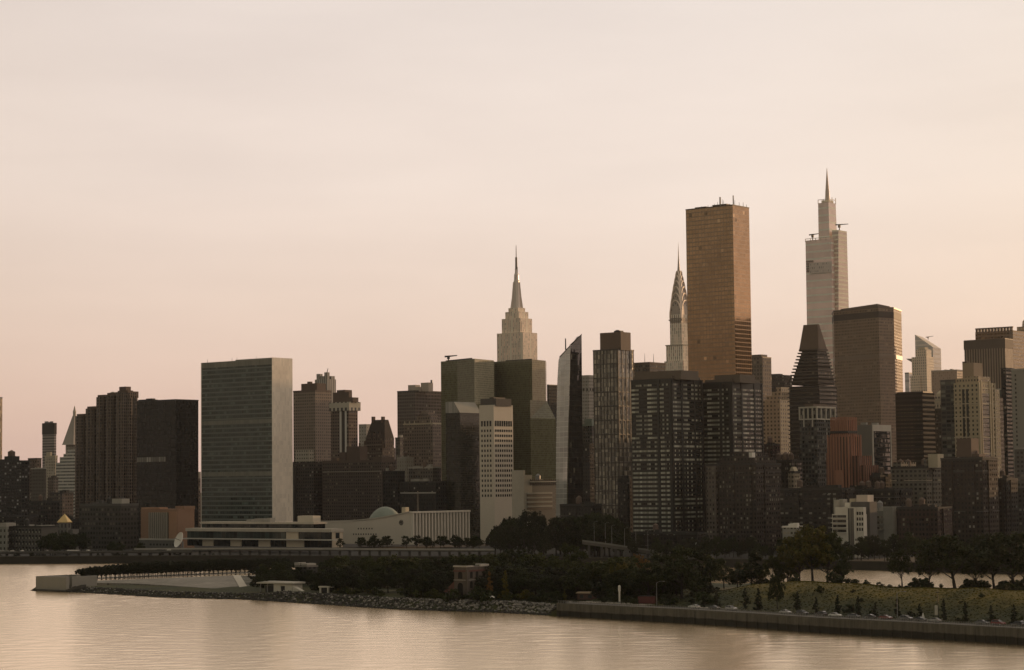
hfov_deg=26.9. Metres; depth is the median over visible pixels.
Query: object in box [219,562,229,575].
linden tree
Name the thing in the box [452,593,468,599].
bush
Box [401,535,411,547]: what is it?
clipped tree
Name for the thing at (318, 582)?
broadleaf tree
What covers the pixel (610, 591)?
bush
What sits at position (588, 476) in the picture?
brick block
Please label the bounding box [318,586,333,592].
kiosk
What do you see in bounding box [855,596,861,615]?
cone tree
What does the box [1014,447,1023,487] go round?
office block
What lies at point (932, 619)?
parked car
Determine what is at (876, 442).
office slab
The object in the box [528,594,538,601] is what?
bush
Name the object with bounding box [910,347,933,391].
office tower
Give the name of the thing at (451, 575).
broadleaf tree
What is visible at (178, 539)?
satellite dish
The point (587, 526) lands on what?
broadleaf tree
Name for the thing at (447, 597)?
bush
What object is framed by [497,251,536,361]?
stepped tower
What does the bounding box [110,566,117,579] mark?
linden tree
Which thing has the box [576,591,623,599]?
shed
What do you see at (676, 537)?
brick block
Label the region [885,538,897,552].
broadleaf tree
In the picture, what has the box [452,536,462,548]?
clipped tree
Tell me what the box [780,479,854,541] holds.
brick block
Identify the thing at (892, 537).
broadleaf tree
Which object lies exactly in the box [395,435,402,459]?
block
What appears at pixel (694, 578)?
broadleaf tree
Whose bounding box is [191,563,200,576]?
linden tree
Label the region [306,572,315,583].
broadleaf tree
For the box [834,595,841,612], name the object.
cone tree
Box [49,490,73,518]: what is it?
brick block
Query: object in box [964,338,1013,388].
office tower
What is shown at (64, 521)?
pavilion
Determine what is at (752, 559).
broadleaf tree
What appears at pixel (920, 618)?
parked car
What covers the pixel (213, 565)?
linden tree
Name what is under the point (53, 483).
brick block
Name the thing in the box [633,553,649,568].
broadleaf tree
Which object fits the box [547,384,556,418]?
office tower
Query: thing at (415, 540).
clipped tree
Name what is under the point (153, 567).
linden tree
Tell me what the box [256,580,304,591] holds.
park kiosk
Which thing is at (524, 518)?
broadleaf tree
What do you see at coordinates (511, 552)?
broadleaf tree
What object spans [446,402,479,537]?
glass block
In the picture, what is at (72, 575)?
granite wall
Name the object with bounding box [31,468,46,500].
office block
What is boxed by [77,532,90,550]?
broadleaf tree
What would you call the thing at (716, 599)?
cone tree
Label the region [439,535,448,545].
clipped tree
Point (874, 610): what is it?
cone tree
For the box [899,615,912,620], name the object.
parked car
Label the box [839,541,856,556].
broadleaf tree
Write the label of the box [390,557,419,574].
broadleaf tree
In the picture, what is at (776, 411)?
apartment tower
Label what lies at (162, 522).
brick building
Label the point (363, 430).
office block
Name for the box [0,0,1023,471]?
sky
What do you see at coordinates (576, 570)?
broadleaf tree
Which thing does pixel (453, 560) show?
broadleaf tree
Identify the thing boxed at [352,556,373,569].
broadleaf tree
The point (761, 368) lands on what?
office tower
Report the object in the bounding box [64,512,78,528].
brick block
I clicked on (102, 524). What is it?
brick block
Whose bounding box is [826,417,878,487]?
art deco tower
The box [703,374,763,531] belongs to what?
apartment tower
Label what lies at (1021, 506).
apartment block
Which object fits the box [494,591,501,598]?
bush
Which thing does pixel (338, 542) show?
clipped tree
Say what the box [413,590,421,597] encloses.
bush
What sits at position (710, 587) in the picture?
bush
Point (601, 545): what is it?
highway ramp
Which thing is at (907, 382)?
office tower
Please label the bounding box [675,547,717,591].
broadleaf tree
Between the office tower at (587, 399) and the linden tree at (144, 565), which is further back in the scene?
the office tower at (587, 399)
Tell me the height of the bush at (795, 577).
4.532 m
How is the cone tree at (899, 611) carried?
on the island ground at (392, 593)
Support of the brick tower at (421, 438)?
on the city ground at (626, 553)
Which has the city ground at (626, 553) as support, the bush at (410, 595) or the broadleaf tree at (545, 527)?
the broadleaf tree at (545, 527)
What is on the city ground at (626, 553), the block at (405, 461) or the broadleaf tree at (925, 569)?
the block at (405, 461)
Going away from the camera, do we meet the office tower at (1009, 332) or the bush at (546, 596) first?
the bush at (546, 596)
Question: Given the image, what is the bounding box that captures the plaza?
[586,601,707,607]
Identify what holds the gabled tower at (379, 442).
on the city ground at (626, 553)
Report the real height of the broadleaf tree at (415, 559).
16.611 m
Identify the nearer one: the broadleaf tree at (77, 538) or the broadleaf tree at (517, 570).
the broadleaf tree at (517, 570)
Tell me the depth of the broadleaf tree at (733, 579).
888.59 m
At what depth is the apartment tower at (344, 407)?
2015.83 m
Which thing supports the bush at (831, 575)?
on the island ground at (392, 593)
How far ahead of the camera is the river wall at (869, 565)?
1430.81 m
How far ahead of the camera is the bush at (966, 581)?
773.11 m
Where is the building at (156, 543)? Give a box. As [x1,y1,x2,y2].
[139,538,180,547]
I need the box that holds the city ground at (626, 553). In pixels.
[1,542,938,561]
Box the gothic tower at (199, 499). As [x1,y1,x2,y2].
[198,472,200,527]
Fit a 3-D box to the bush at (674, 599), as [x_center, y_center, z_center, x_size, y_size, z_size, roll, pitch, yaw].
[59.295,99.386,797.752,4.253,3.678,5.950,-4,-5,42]
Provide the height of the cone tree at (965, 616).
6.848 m
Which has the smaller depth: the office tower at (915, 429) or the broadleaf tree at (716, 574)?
the broadleaf tree at (716, 574)
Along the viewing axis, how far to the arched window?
875.13 m
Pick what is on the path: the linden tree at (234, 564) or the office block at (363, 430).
the linden tree at (234, 564)
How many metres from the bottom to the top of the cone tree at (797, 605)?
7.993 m
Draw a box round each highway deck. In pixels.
[0,550,191,555]
[134,548,493,555]
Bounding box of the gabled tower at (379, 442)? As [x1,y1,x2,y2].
[359,417,394,459]
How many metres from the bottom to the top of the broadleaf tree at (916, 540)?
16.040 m
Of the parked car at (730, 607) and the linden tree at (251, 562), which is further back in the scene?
the linden tree at (251, 562)
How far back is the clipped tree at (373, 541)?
1431.86 m
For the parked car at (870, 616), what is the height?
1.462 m
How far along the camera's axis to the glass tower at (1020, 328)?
2915.90 m
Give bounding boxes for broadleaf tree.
[35,536,47,550]
[38,533,59,554]
[43,532,57,546]
[43,534,63,555]
[56,532,70,550]
[56,534,66,549]
[62,536,76,554]
[68,534,83,549]
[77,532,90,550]
[107,541,114,554]
[115,542,125,555]
[247,566,270,578]
[249,566,271,592]
[271,563,292,580]
[271,570,298,584]
[292,567,305,578]
[300,569,312,584]
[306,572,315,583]
[312,571,328,588]
[321,555,355,573]
[342,555,349,563]
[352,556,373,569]
[376,573,400,592]
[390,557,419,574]
[412,557,423,562]
[429,556,448,571]
[433,563,456,577]
[442,572,453,592]
[446,554,455,564]
[449,556,475,565]
[456,553,469,565]
[462,553,501,569]
[471,565,504,592]
[479,575,502,591]
[482,556,511,571]
[485,525,500,553]
[485,529,496,549]
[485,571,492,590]
[488,565,518,589]
[491,528,507,553]
[494,548,527,563]
[495,574,518,591]
[496,520,523,548]
[497,516,518,529]
[498,520,519,548]
[501,524,521,549]
[501,559,539,589]
[506,565,537,593]
[508,552,556,590]
[515,524,532,551]
[517,509,535,553]
[526,511,550,552]
[536,514,554,553]
[542,517,571,554]
[544,516,573,554]
[554,515,581,553]
[558,542,588,567]
[558,566,595,599]
[575,579,598,590]
[576,511,594,554]
[579,560,610,590]
[581,514,607,555]
[582,515,606,556]
[584,512,604,555]
[589,515,623,556]
[593,556,634,586]
[604,523,632,555]
[613,523,632,556]
[615,562,634,587]
[625,556,638,565]
[626,560,672,595]
[627,540,637,553]
[631,534,645,554]
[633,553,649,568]
[648,551,678,590]
[658,545,713,598]
[674,579,687,595]
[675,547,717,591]
[688,538,700,550]
[700,554,725,583]
[712,558,733,587]
[727,561,742,586]
[733,549,767,583]
[736,546,746,556]
[760,555,785,582]
[767,573,785,608]
[773,552,800,581]
[774,538,782,551]
[775,535,816,579]
[781,523,835,580]
[800,530,854,581]
[831,554,853,576]
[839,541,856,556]
[850,536,870,560]
[860,535,875,559]
[865,534,880,559]
[877,539,890,560]
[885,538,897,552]
[886,533,903,552]
[886,549,913,586]
[895,531,916,556]
[905,535,921,560]
[912,534,985,587]
[914,550,942,586]
[915,539,927,557]
[921,538,941,551]
[955,543,993,579]
[965,539,1023,588]
[974,532,1023,588]
[997,531,1023,576]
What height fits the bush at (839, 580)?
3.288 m
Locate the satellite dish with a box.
[174,532,183,547]
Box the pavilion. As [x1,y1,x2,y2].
[57,514,78,549]
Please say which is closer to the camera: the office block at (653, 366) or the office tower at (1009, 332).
the office block at (653, 366)
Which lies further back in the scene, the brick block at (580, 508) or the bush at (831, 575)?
the brick block at (580, 508)
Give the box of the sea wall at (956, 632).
[557,600,1023,644]
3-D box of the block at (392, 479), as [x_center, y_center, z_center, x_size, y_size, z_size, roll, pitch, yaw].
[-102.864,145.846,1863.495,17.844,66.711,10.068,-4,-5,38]
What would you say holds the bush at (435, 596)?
on the island ground at (392, 593)
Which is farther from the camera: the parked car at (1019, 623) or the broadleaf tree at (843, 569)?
the broadleaf tree at (843, 569)
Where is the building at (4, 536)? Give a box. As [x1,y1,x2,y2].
[0,523,15,550]
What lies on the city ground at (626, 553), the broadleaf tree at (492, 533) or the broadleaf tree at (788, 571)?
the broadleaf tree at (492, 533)
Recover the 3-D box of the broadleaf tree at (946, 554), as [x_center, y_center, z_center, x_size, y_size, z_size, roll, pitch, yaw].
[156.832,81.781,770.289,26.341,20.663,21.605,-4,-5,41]
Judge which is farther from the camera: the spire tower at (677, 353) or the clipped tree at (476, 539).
the spire tower at (677, 353)
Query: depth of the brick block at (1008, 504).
1418.07 m
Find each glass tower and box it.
[0,397,2,458]
[137,398,198,541]
[441,355,495,480]
[495,359,555,479]
[556,334,582,517]
[593,330,633,518]
[1017,320,1023,330]
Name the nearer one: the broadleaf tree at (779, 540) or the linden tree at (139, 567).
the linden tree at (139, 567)
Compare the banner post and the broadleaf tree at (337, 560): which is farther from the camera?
the broadleaf tree at (337, 560)
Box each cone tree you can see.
[497,570,508,598]
[701,594,706,606]
[714,590,720,605]
[740,587,750,609]
[753,588,761,609]
[793,592,800,610]
[812,597,819,612]
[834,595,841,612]
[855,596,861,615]
[872,603,878,615]
[894,599,901,615]
[915,604,922,616]
[938,600,946,619]
[959,602,968,621]
[986,605,994,621]
[1010,604,1017,621]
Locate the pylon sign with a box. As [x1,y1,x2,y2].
[618,585,620,602]
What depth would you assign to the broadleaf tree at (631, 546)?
1323.86 m
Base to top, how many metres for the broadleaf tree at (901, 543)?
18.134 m
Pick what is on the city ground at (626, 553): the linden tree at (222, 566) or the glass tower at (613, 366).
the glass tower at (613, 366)
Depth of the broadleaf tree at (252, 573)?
1028.02 m
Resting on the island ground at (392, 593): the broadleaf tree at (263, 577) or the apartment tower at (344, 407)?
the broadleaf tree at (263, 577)
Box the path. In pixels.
[97,571,252,578]
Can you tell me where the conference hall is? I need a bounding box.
[183,516,343,547]
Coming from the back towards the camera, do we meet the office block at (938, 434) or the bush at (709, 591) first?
the office block at (938, 434)
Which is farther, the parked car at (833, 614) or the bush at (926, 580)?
the bush at (926, 580)
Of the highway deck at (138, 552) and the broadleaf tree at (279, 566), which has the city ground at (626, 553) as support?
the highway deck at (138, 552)
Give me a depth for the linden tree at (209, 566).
1110.69 m
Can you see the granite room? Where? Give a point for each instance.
(56, 583)
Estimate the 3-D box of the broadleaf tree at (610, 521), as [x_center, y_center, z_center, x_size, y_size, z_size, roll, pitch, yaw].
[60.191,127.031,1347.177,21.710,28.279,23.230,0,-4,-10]
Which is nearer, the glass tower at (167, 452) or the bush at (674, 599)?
the bush at (674, 599)
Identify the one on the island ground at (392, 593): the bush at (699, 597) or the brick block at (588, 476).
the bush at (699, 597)
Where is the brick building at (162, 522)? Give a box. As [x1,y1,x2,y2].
[141,506,194,547]
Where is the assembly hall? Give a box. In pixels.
[321,507,470,544]
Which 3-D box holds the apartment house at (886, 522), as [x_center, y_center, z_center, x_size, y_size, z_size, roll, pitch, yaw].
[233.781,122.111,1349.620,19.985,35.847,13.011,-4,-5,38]
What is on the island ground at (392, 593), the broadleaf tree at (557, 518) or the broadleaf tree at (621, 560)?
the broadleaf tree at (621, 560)
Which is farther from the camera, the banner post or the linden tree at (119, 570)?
the linden tree at (119, 570)
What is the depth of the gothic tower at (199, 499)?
2077.79 m
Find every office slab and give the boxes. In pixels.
[832,304,902,466]
[857,422,891,473]
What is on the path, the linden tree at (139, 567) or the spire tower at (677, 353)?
the linden tree at (139, 567)
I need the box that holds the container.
[638,596,654,603]
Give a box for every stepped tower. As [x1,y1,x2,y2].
[56,450,74,517]
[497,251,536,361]
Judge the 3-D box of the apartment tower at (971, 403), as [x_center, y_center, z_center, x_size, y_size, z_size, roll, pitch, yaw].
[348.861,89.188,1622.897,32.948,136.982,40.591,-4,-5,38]
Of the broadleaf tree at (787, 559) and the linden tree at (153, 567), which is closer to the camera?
the broadleaf tree at (787, 559)
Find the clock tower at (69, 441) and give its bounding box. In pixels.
[62,406,75,453]
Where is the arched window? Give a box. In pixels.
[458,583,462,596]
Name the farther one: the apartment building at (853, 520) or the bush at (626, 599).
the apartment building at (853, 520)
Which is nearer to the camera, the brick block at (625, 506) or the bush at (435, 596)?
the bush at (435, 596)
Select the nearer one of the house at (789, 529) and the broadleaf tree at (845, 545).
the broadleaf tree at (845, 545)
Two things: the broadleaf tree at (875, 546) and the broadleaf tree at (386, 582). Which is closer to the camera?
the broadleaf tree at (386, 582)
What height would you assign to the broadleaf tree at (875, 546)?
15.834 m
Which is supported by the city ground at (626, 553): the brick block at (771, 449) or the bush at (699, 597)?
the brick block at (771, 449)
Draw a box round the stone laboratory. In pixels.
[294,562,317,583]
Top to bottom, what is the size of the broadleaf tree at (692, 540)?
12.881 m
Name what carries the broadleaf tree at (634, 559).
on the island ground at (392, 593)
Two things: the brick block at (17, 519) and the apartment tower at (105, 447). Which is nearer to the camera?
the brick block at (17, 519)
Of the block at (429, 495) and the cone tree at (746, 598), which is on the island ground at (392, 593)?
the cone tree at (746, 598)
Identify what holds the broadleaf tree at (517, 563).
on the island ground at (392, 593)
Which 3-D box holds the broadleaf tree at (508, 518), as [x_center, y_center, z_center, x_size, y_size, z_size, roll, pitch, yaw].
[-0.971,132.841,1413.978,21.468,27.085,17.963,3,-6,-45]
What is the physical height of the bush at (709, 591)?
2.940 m
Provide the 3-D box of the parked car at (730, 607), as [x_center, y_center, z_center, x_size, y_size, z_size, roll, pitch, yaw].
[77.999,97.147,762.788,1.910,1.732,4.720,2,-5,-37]
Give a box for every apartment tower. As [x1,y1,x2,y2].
[75,387,138,517]
[293,382,330,461]
[329,390,360,457]
[631,370,704,531]
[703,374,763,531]
[763,387,790,459]
[788,324,836,459]
[798,404,835,486]
[940,361,1004,477]
[1001,368,1013,477]
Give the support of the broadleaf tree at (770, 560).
on the island ground at (392, 593)
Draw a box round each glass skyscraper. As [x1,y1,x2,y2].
[805,171,848,385]
[907,335,940,369]
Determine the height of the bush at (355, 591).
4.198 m
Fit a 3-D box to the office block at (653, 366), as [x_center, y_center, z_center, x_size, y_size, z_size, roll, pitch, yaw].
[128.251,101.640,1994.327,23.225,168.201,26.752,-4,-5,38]
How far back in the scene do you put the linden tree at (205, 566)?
1111.13 m
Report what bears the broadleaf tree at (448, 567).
on the island ground at (392, 593)
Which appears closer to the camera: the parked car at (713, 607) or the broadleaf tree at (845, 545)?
the parked car at (713, 607)
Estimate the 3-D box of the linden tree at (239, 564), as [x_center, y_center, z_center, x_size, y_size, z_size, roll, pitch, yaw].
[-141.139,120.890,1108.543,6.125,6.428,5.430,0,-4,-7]
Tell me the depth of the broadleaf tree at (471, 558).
934.58 m
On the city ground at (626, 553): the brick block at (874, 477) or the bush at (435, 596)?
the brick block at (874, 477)
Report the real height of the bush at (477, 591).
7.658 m
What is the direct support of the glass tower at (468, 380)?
on the city ground at (626, 553)
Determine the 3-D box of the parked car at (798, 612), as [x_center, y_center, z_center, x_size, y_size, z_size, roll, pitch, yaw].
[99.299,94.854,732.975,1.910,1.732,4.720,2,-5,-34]
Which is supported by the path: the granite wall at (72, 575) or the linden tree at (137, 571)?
the linden tree at (137, 571)
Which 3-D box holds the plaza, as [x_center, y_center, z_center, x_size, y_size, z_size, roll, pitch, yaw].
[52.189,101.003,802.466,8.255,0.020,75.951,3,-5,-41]
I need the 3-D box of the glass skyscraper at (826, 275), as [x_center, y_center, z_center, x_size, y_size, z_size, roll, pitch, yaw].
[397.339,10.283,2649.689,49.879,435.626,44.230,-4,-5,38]
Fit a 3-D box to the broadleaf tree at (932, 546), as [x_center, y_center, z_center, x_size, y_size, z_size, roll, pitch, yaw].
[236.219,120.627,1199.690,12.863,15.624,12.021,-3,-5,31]
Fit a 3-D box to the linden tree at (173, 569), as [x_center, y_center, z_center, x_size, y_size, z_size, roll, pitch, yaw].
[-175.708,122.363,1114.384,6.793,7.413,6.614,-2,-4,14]
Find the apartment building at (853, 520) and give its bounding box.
[831,495,877,557]
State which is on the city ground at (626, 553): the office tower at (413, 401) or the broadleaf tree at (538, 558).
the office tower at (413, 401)
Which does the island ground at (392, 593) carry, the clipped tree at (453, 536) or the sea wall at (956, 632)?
the sea wall at (956, 632)
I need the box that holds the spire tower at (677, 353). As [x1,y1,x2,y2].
[664,246,687,370]
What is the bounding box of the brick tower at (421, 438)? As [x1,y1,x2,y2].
[403,411,441,480]
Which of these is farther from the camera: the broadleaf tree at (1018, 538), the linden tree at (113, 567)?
the linden tree at (113, 567)
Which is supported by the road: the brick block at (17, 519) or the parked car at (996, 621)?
the parked car at (996, 621)
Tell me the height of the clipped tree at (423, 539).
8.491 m
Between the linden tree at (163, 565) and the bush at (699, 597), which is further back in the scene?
the linden tree at (163, 565)
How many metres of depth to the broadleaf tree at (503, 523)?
1402.51 m
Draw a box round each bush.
[345,588,361,594]
[400,589,412,595]
[404,591,413,597]
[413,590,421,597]
[431,592,439,598]
[440,588,458,601]
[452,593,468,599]
[466,586,482,600]
[479,588,495,602]
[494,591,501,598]
[502,593,516,600]
[512,587,531,594]
[517,589,534,600]
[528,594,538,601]
[532,596,543,601]
[542,591,563,601]
[589,581,605,598]
[606,588,625,598]
[609,596,621,601]
[622,596,630,601]
[628,598,638,603]
[642,586,672,598]
[659,598,670,605]
[666,597,678,605]
[695,591,715,603]
[699,589,712,593]
[703,584,716,591]
[787,573,800,580]
[814,586,824,591]
[825,572,839,581]
[827,575,844,582]
[833,577,845,582]
[844,577,855,582]
[904,611,915,616]
[910,577,922,586]
[922,578,934,586]
[963,578,971,587]
[981,582,991,587]
[1000,584,1009,589]
[1015,577,1023,587]
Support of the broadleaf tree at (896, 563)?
on the island ground at (392, 593)
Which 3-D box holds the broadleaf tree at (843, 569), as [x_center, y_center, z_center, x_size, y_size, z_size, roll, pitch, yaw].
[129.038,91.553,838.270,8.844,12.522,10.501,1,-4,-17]
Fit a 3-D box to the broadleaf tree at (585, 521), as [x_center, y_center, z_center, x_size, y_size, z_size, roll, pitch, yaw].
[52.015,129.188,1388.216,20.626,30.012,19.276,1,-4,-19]
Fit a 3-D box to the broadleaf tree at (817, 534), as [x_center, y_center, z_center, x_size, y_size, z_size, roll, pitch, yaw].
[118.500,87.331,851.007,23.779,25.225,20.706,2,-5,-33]
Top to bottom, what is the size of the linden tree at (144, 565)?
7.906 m
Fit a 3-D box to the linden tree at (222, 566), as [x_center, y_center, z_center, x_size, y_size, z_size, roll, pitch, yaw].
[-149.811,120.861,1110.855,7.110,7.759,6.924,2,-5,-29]
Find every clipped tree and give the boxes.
[336,538,345,547]
[357,537,366,547]
[366,537,376,547]
[368,535,378,547]
[380,535,393,544]
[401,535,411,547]
[409,535,422,545]
[420,537,429,545]
[422,537,432,546]
[426,537,434,547]
[435,536,444,548]
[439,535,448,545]
[449,534,458,546]
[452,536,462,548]
[460,537,469,546]
[467,538,477,548]
[468,535,480,548]
[476,537,484,548]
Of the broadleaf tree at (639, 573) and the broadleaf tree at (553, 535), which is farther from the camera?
the broadleaf tree at (553, 535)
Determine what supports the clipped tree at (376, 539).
on the highway deck at (389, 550)
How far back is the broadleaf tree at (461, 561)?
946.09 m
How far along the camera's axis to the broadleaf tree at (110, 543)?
1488.76 m
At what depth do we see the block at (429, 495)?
1804.39 m
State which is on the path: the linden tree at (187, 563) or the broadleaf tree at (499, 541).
the linden tree at (187, 563)
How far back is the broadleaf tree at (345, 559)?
1052.87 m
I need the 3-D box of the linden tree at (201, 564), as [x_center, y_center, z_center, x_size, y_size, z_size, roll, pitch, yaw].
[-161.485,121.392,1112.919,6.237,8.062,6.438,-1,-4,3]
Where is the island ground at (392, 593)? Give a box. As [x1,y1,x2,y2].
[30,582,1023,627]
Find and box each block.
[0,450,29,514]
[0,513,38,525]
[28,458,41,500]
[29,494,58,524]
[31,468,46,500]
[48,475,58,497]
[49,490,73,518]
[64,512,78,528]
[79,497,138,548]
[293,450,322,521]
[322,446,396,520]
[359,424,370,444]
[382,465,404,513]
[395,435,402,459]
[397,451,413,480]
[400,479,445,512]
[409,460,440,480]
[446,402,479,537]
[512,470,555,525]
[560,496,601,548]
[582,419,593,443]
[583,443,594,503]
[617,476,632,531]
[629,523,707,553]
[634,354,665,376]
[704,452,780,550]
[764,436,779,459]
[772,374,791,391]
[776,452,802,487]
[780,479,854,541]
[850,480,911,506]
[869,467,891,488]
[891,454,943,505]
[896,497,952,554]
[931,369,962,396]
[935,408,941,453]
[940,438,998,542]
[998,469,1018,536]
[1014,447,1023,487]
[1018,488,1023,534]
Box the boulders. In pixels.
[32,586,572,614]
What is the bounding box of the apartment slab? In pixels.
[1011,368,1023,477]
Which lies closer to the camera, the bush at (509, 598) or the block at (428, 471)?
the bush at (509, 598)
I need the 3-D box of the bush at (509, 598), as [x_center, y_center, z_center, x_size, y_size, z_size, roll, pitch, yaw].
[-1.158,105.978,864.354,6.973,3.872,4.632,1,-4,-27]
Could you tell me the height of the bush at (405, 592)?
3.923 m
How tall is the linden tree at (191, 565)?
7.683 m
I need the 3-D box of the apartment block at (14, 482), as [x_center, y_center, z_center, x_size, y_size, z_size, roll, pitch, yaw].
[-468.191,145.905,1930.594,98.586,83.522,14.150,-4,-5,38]
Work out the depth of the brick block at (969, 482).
1399.59 m
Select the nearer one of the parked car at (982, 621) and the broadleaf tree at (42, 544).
the parked car at (982, 621)
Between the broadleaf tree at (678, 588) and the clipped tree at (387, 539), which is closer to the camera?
the broadleaf tree at (678, 588)
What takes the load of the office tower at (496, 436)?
on the city ground at (626, 553)
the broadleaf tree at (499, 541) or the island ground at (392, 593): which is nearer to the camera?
the island ground at (392, 593)
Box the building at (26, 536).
[9,518,58,550]
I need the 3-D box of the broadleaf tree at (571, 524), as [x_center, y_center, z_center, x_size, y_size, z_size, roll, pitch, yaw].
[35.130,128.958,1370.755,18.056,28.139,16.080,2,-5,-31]
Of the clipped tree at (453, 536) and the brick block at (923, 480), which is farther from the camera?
the brick block at (923, 480)
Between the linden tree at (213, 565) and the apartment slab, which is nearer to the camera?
the linden tree at (213, 565)
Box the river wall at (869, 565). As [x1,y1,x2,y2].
[0,555,1023,573]
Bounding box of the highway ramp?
[582,540,669,557]
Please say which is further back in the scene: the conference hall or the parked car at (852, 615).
the conference hall
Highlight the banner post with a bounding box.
[935,592,938,616]
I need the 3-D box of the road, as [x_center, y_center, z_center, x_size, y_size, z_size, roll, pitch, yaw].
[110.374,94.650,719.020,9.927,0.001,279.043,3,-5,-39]
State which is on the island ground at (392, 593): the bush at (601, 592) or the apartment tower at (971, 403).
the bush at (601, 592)
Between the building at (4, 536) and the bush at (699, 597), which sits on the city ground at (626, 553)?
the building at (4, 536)
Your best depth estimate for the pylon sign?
816.56 m
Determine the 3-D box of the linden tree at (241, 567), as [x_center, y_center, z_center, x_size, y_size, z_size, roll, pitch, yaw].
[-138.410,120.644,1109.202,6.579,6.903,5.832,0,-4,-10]
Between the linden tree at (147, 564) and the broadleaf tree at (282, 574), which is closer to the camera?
the broadleaf tree at (282, 574)
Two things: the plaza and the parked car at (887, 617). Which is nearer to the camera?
the parked car at (887, 617)
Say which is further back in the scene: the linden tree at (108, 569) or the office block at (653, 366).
the office block at (653, 366)
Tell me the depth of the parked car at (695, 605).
777.24 m
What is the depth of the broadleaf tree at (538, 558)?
924.69 m
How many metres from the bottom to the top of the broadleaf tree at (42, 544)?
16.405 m
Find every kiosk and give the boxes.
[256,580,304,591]
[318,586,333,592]
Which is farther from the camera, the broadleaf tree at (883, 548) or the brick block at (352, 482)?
the brick block at (352, 482)
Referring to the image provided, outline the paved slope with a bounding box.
[97,575,255,587]
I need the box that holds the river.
[0,563,1023,669]
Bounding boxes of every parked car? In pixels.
[689,604,700,608]
[708,605,719,608]
[725,605,736,609]
[779,609,791,613]
[796,610,808,614]
[814,611,827,615]
[828,612,841,616]
[846,613,860,617]
[862,614,876,618]
[879,615,892,619]
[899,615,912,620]
[913,616,926,620]
[927,618,941,621]
[975,620,989,623]
[991,619,1005,625]
[1010,621,1023,626]
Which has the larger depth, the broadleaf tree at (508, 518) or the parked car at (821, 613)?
the broadleaf tree at (508, 518)
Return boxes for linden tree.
[74,569,84,575]
[82,568,91,575]
[91,568,101,575]
[95,568,105,579]
[102,566,113,576]
[110,565,122,579]
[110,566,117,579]
[117,564,128,579]
[120,564,133,578]
[126,564,135,578]
[131,565,142,576]
[134,564,144,578]
[140,564,150,578]
[141,563,156,578]
[146,562,156,578]
[153,564,161,577]
[156,563,165,577]
[161,564,170,577]
[164,563,173,577]
[168,563,178,576]
[172,563,184,576]
[177,561,188,576]
[182,561,193,576]
[184,562,198,576]
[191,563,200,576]
[195,561,203,576]
[199,562,208,571]
[202,562,216,575]
[209,562,218,575]
[217,561,229,575]
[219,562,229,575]
[229,562,240,574]
[233,562,244,574]
[240,562,247,573]
[244,561,252,573]
[247,560,257,569]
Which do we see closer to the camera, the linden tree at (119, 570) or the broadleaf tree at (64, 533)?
the linden tree at (119, 570)
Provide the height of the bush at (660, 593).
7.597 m
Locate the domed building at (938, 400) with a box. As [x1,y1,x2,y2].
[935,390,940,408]
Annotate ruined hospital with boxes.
[444,564,488,599]
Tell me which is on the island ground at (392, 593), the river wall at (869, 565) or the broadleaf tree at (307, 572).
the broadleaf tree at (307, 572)
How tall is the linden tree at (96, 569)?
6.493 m
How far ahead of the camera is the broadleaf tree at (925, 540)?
1203.37 m
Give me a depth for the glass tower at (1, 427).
2318.79 m
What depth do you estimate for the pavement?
722.17 m
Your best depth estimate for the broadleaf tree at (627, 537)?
1350.29 m
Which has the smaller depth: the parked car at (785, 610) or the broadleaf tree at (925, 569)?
the parked car at (785, 610)
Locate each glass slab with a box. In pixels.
[201,357,292,527]
[685,195,751,424]
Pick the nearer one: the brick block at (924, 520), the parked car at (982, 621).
the parked car at (982, 621)
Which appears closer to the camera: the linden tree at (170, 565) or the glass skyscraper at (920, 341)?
the linden tree at (170, 565)
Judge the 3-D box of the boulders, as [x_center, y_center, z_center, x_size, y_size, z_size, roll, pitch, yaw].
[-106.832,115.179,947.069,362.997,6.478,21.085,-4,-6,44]
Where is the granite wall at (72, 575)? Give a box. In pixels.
[69,574,80,584]
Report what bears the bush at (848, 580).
on the island ground at (392, 593)
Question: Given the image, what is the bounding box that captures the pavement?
[576,603,1023,627]
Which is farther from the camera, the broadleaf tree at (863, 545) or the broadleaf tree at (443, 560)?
the broadleaf tree at (863, 545)
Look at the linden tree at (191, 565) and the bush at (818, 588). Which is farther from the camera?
the linden tree at (191, 565)
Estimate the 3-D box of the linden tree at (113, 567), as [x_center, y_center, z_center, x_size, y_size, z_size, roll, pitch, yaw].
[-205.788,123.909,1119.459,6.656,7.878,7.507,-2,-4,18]
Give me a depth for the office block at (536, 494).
1641.78 m
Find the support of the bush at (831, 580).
on the island ground at (392, 593)
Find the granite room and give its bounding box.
[34,575,96,591]
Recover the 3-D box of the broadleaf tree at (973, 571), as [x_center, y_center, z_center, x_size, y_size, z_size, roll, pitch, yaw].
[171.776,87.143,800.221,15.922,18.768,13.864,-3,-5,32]
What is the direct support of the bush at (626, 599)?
on the island ground at (392, 593)
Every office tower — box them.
[42,421,56,467]
[45,452,57,499]
[315,369,335,401]
[397,380,440,434]
[479,397,512,542]
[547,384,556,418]
[582,375,593,423]
[752,354,771,399]
[895,391,935,465]
[905,372,911,391]
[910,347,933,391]
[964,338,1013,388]
[975,326,1023,368]
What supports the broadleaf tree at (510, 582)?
on the island ground at (392, 593)
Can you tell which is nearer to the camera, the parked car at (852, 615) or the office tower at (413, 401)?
the parked car at (852, 615)
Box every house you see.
[782,523,802,544]
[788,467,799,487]
[877,500,896,553]
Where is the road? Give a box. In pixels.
[573,602,1018,626]
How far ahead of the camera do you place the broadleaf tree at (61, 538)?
1522.89 m

